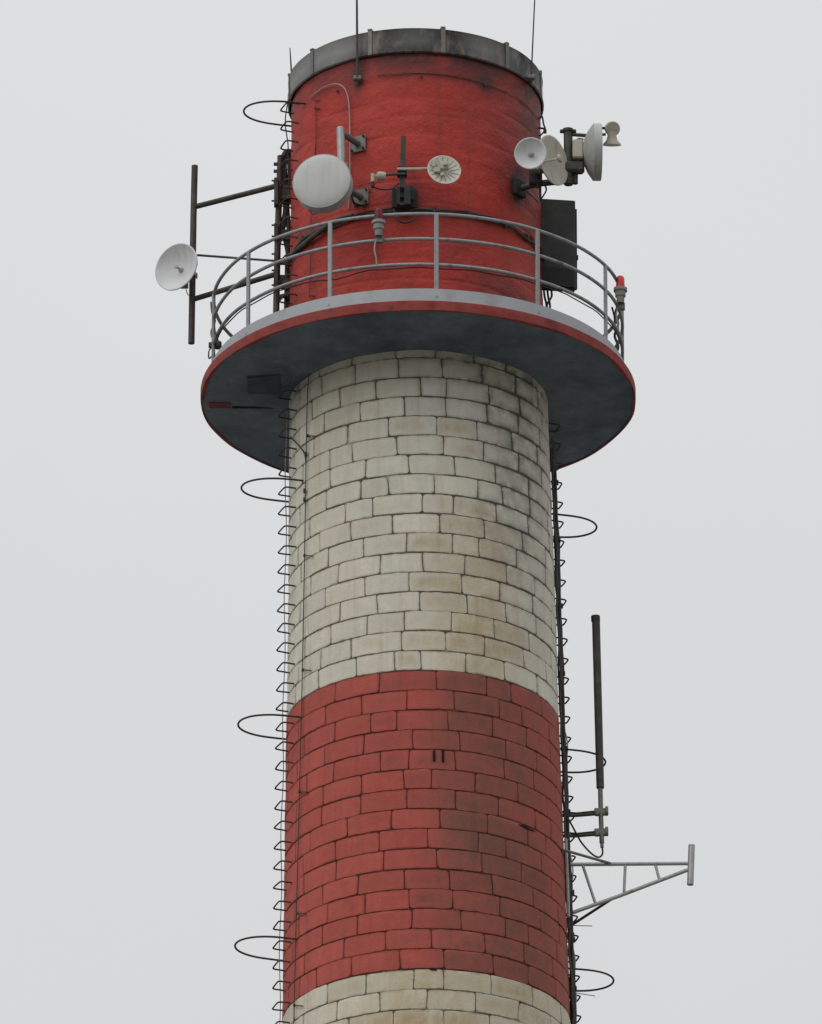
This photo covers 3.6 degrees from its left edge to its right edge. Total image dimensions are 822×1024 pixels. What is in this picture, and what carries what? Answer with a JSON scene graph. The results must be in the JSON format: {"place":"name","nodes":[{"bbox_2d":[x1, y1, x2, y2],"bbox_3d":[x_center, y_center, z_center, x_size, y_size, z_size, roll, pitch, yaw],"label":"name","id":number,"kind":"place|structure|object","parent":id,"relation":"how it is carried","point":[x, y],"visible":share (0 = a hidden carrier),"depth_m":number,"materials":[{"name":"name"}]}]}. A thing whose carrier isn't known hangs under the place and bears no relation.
{"place":"outdoors","nodes":[
{"label":"outdoors","id":0,"kind":"place"},
{"bbox_2d":[0,0,821,1023],"label":"sky","id":1,"kind":"structure","parent":0,"point":[140,600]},
{"label":"ground","id":2,"kind":"structure","parent":0,"visible":0},
{"bbox_2d":[282,26,569,1023],"bbox_3d":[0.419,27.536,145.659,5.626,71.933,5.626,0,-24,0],"label":"chimney","id":3,"kind":"object","parent":2,"relation":"on","point":[424,874],"visible":0.88,"depth_m":156.06,"materials":[{"name":"red brick"}]},
{"bbox_2d":[188,155,290,344],"bbox_3d":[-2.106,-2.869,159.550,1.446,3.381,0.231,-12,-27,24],"label":"outrigger mast","id":4,"kind":"object","parent":3,"relation":"attached to","point":[281,195],"visible":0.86,"depth_m":159.74,"materials":[{"name":"metal"}]},
{"bbox_2d":[155,243,197,295],"bbox_3d":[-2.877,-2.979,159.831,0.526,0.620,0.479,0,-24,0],"label":"dish antenna","id":5,"kind":"object","parent":4,"relation":"attached to","point":[176,266],"visible":1,"depth_m":159.85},
{"bbox_2d":[234,100,305,1023],"bbox_3d":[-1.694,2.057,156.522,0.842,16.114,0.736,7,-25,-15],"label":"step iron ladder","id":6,"kind":"object","parent":3,"relation":"attached to","point":[279,960],"visible":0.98,"depth_m":156.96,"materials":[{"name":"metal"}]},
{"bbox_2d":[289,48,291,70],"bbox_3d":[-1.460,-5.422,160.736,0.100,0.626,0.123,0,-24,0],"label":"lightning rod","id":7,"kind":"object","parent":3,"relation":"on","point":[290,61],"visible":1,"depth_m":160.73,"materials":[{"name":"grey metal"}]},
{"bbox_2d":[290,374,316,1023],"bbox_3d":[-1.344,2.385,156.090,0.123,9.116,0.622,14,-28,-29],"label":"down conductor","id":8,"kind":"object","parent":3,"relation":"attached to","point":[302,669],"visible":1,"depth_m":156.17,"materials":[{"name":"metal"}]},
{"bbox_2d":[308,100,320,296],"bbox_3d":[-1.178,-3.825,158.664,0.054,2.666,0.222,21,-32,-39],"label":"crown conductor","id":9,"kind":"object","parent":3,"relation":"attached to","point":[315,108],"visible":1,"depth_m":158.90,"materials":[{"name":"metal"}]},
{"bbox_2d":[281,149,352,308],"bbox_3d":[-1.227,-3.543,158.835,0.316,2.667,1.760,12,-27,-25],"label":"jumper cables","id":10,"kind":"object","parent":3,"relation":"attached to","point":[287,221],"visible":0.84,"depth_m":159.47,"materials":[{"name":"rubber"}]},
{"bbox_2d":[309,83,349,208],"bbox_3d":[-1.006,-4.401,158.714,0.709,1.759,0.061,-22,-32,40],"label":"looped wire","id":11,"kind":"object","parent":3,"relation":"attached to","point":[349,120],"visible":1,"depth_m":158.71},
{"bbox_2d":[337,126,368,206],"bbox_3d":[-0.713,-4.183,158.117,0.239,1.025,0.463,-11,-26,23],"label":"pipe wall mount","id":12,"kind":"object","parent":3,"relation":"attached to","point":[358,144],"visible":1,"depth_m":158.13,"materials":[{"name":"metal"}]},
{"bbox_2d":[293,154,365,214],"bbox_3d":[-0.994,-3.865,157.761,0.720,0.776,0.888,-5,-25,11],"label":"drum antenna","id":13,"kind":"object","parent":12,"relation":"attached to","point":[322,183],"visible":1,"depth_m":157.36,"materials":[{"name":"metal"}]},
{"bbox_2d":[353,0,360,84],"bbox_3d":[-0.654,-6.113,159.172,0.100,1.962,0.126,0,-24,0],"label":"lightning rod","id":14,"kind":"object","parent":3,"relation":"attached to","point":[357,78],"visible":1,"depth_m":158.85,"materials":[{"name":"black metal"}]},
{"bbox_2d":[386,135,426,223],"bbox_3d":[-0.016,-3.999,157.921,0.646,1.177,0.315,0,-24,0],"label":"wall mast","id":15,"kind":"object","parent":3,"relation":"attached to","point":[404,197],"depth_m":157.83,"materials":[{"name":"metal"}]},
{"bbox_2d":[371,171,398,189],"bbox_3d":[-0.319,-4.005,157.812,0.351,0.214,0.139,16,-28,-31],"label":"horn antenna","id":16,"kind":"object","parent":15,"relation":"attached to","point":[380,176],"visible":1,"depth_m":157.76,"materials":[{"name":"white plastic"}]},
{"bbox_2d":[427,155,460,183],"bbox_3d":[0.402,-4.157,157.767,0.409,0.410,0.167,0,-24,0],"label":"ribbed dish","id":17,"kind":"object","parent":15,"relation":"attached to","point":[442,169],"visible":1,"depth_m":157.78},
{"bbox_2d":[286,206,544,275],"bbox_3d":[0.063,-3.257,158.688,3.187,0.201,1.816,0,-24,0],"label":"ring cable","id":18,"kind":"object","parent":3,"relation":"attached to","point":[528,237],"visible":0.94,"depth_m":158.09,"materials":[{"name":"rubber"}]},
{"bbox_2d":[200,212,635,472],"bbox_3d":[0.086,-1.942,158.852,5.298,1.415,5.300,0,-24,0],"label":"service platform","id":19,"kind":"structure","parent":3,"relation":"attached to","point":[578,371],"depth_m":157.27,"materials":[{"name":"grey metal"}]},
{"bbox_2d":[208,302,221,358],"bbox_3d":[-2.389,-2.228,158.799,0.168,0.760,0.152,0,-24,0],"label":"coiled cable","id":20,"kind":"object","parent":19,"relation":"hanging from","point":[218,345],"visible":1,"depth_m":158.65,"materials":[{"name":"rubber"}]},
{"bbox_2d":[372,208,385,265],"bbox_3d":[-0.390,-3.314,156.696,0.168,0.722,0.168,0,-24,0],"label":"obstruction light","id":21,"kind":"object","parent":19,"relation":"attached to","point":[378,223],"visible":1,"depth_m":156.70,"materials":[{"name":"red"}]},
{"bbox_2d":[216,267,621,347],"bbox_3d":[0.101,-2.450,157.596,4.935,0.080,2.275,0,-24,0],"label":"rail cable","id":22,"kind":"object","parent":19,"relation":"attached to","point":[428,268],"visible":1,"depth_m":156.92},
{"bbox_2d":[608,307,618,350],"bbox_3d":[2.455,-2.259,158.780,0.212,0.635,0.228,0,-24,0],"label":"coiled cable","id":23,"kind":"object","parent":19,"relation":"hanging from","point":[614,335],"visible":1,"depth_m":158.83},
{"bbox_2d":[614,275,626,330],"bbox_3d":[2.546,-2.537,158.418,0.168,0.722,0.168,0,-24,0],"label":"obstruction light","id":24,"kind":"object","parent":19,"relation":"attached to","point":[620,290],"visible":1,"depth_m":158.42,"materials":[{"name":"red"}]},
{"bbox_2d":[336,73,506,91],"bbox_3d":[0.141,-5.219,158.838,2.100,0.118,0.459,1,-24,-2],"label":"wall pegs","id":25,"kind":"object","parent":3,"relation":"attached to","point":[438,74],"depth_m":158.72,"materials":[{"name":"metal"}]},
{"bbox_2d":[527,0,534,83],"bbox_3d":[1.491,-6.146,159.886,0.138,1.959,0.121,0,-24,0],"label":"lightning rod","id":26,"kind":"object","parent":3,"relation":"attached to","point":[531,77],"visible":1,"depth_m":159.55,"materials":[{"name":"grey metal"}]},
{"bbox_2d":[512,116,585,203],"bbox_3d":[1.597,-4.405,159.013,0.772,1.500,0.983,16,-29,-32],"label":"side arm mount","id":27,"kind":"object","parent":3,"relation":"attached to","point":[574,162],"visible":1,"depth_m":158.69,"materials":[{"name":"metal"}]},
{"bbox_2d":[514,137,546,173],"bbox_3d":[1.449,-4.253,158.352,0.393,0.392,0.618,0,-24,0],"label":"dish antenna","id":28,"kind":"object","parent":27,"relation":"attached to","point":[530,153],"visible":1,"depth_m":158.15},
{"bbox_2d":[540,135,567,185],"bbox_3d":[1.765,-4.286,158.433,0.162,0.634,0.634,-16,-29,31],"label":"dish antenna","id":29,"kind":"object","parent":27,"relation":"attached to","point":[555,172],"visible":1,"depth_m":158.48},
{"bbox_2d":[583,121,620,180],"bbox_3d":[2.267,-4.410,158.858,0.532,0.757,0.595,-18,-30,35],"label":"dish antenna","id":30,"kind":"object","parent":27,"relation":"attached to","point":[593,144],"visible":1,"depth_m":158.65,"materials":[{"name":"metal"}]},
{"bbox_2d":[541,199,577,307],"bbox_3d":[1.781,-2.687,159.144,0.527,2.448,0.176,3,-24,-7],"label":"panel antenna","id":31,"kind":"object","parent":3,"relation":"attached to","point":[558,217],"visible":0.76,"depth_m":159.34,"materials":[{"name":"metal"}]},
{"bbox_2d":[550,438,594,1023],"bbox_3d":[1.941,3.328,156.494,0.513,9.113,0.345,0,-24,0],"label":"cable run","id":32,"kind":"object","parent":3,"relation":"attached to","point":[573,993],"visible":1,"depth_m":156.73,"materials":[{"name":"metal"}]},
{"bbox_2d":[548,422,614,1022],"bbox_3d":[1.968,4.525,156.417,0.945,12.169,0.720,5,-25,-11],"label":"step iron ladder","id":33,"kind":"object","parent":3,"relation":"attached to","point":[593,753],"visible":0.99,"depth_m":157.36,"materials":[{"name":"black metal"}]},
{"bbox_2d":[563,614,607,857],"bbox_3d":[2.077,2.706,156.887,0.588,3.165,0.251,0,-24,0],"label":"rod antenna","id":34,"kind":"object","parent":3,"relation":"attached to","point":[601,831],"visible":1,"depth_m":156.76,"materials":[{"name":"metal"}]},
{"bbox_2d":[562,838,694,936],"bbox_3d":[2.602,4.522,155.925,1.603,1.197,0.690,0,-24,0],"label":"truss bracket","id":35,"kind":"object","parent":3,"relation":"attached to","point":[689,870],"visible":1,"depth_m":156.00,"materials":[{"name":"metal"}]}
]}

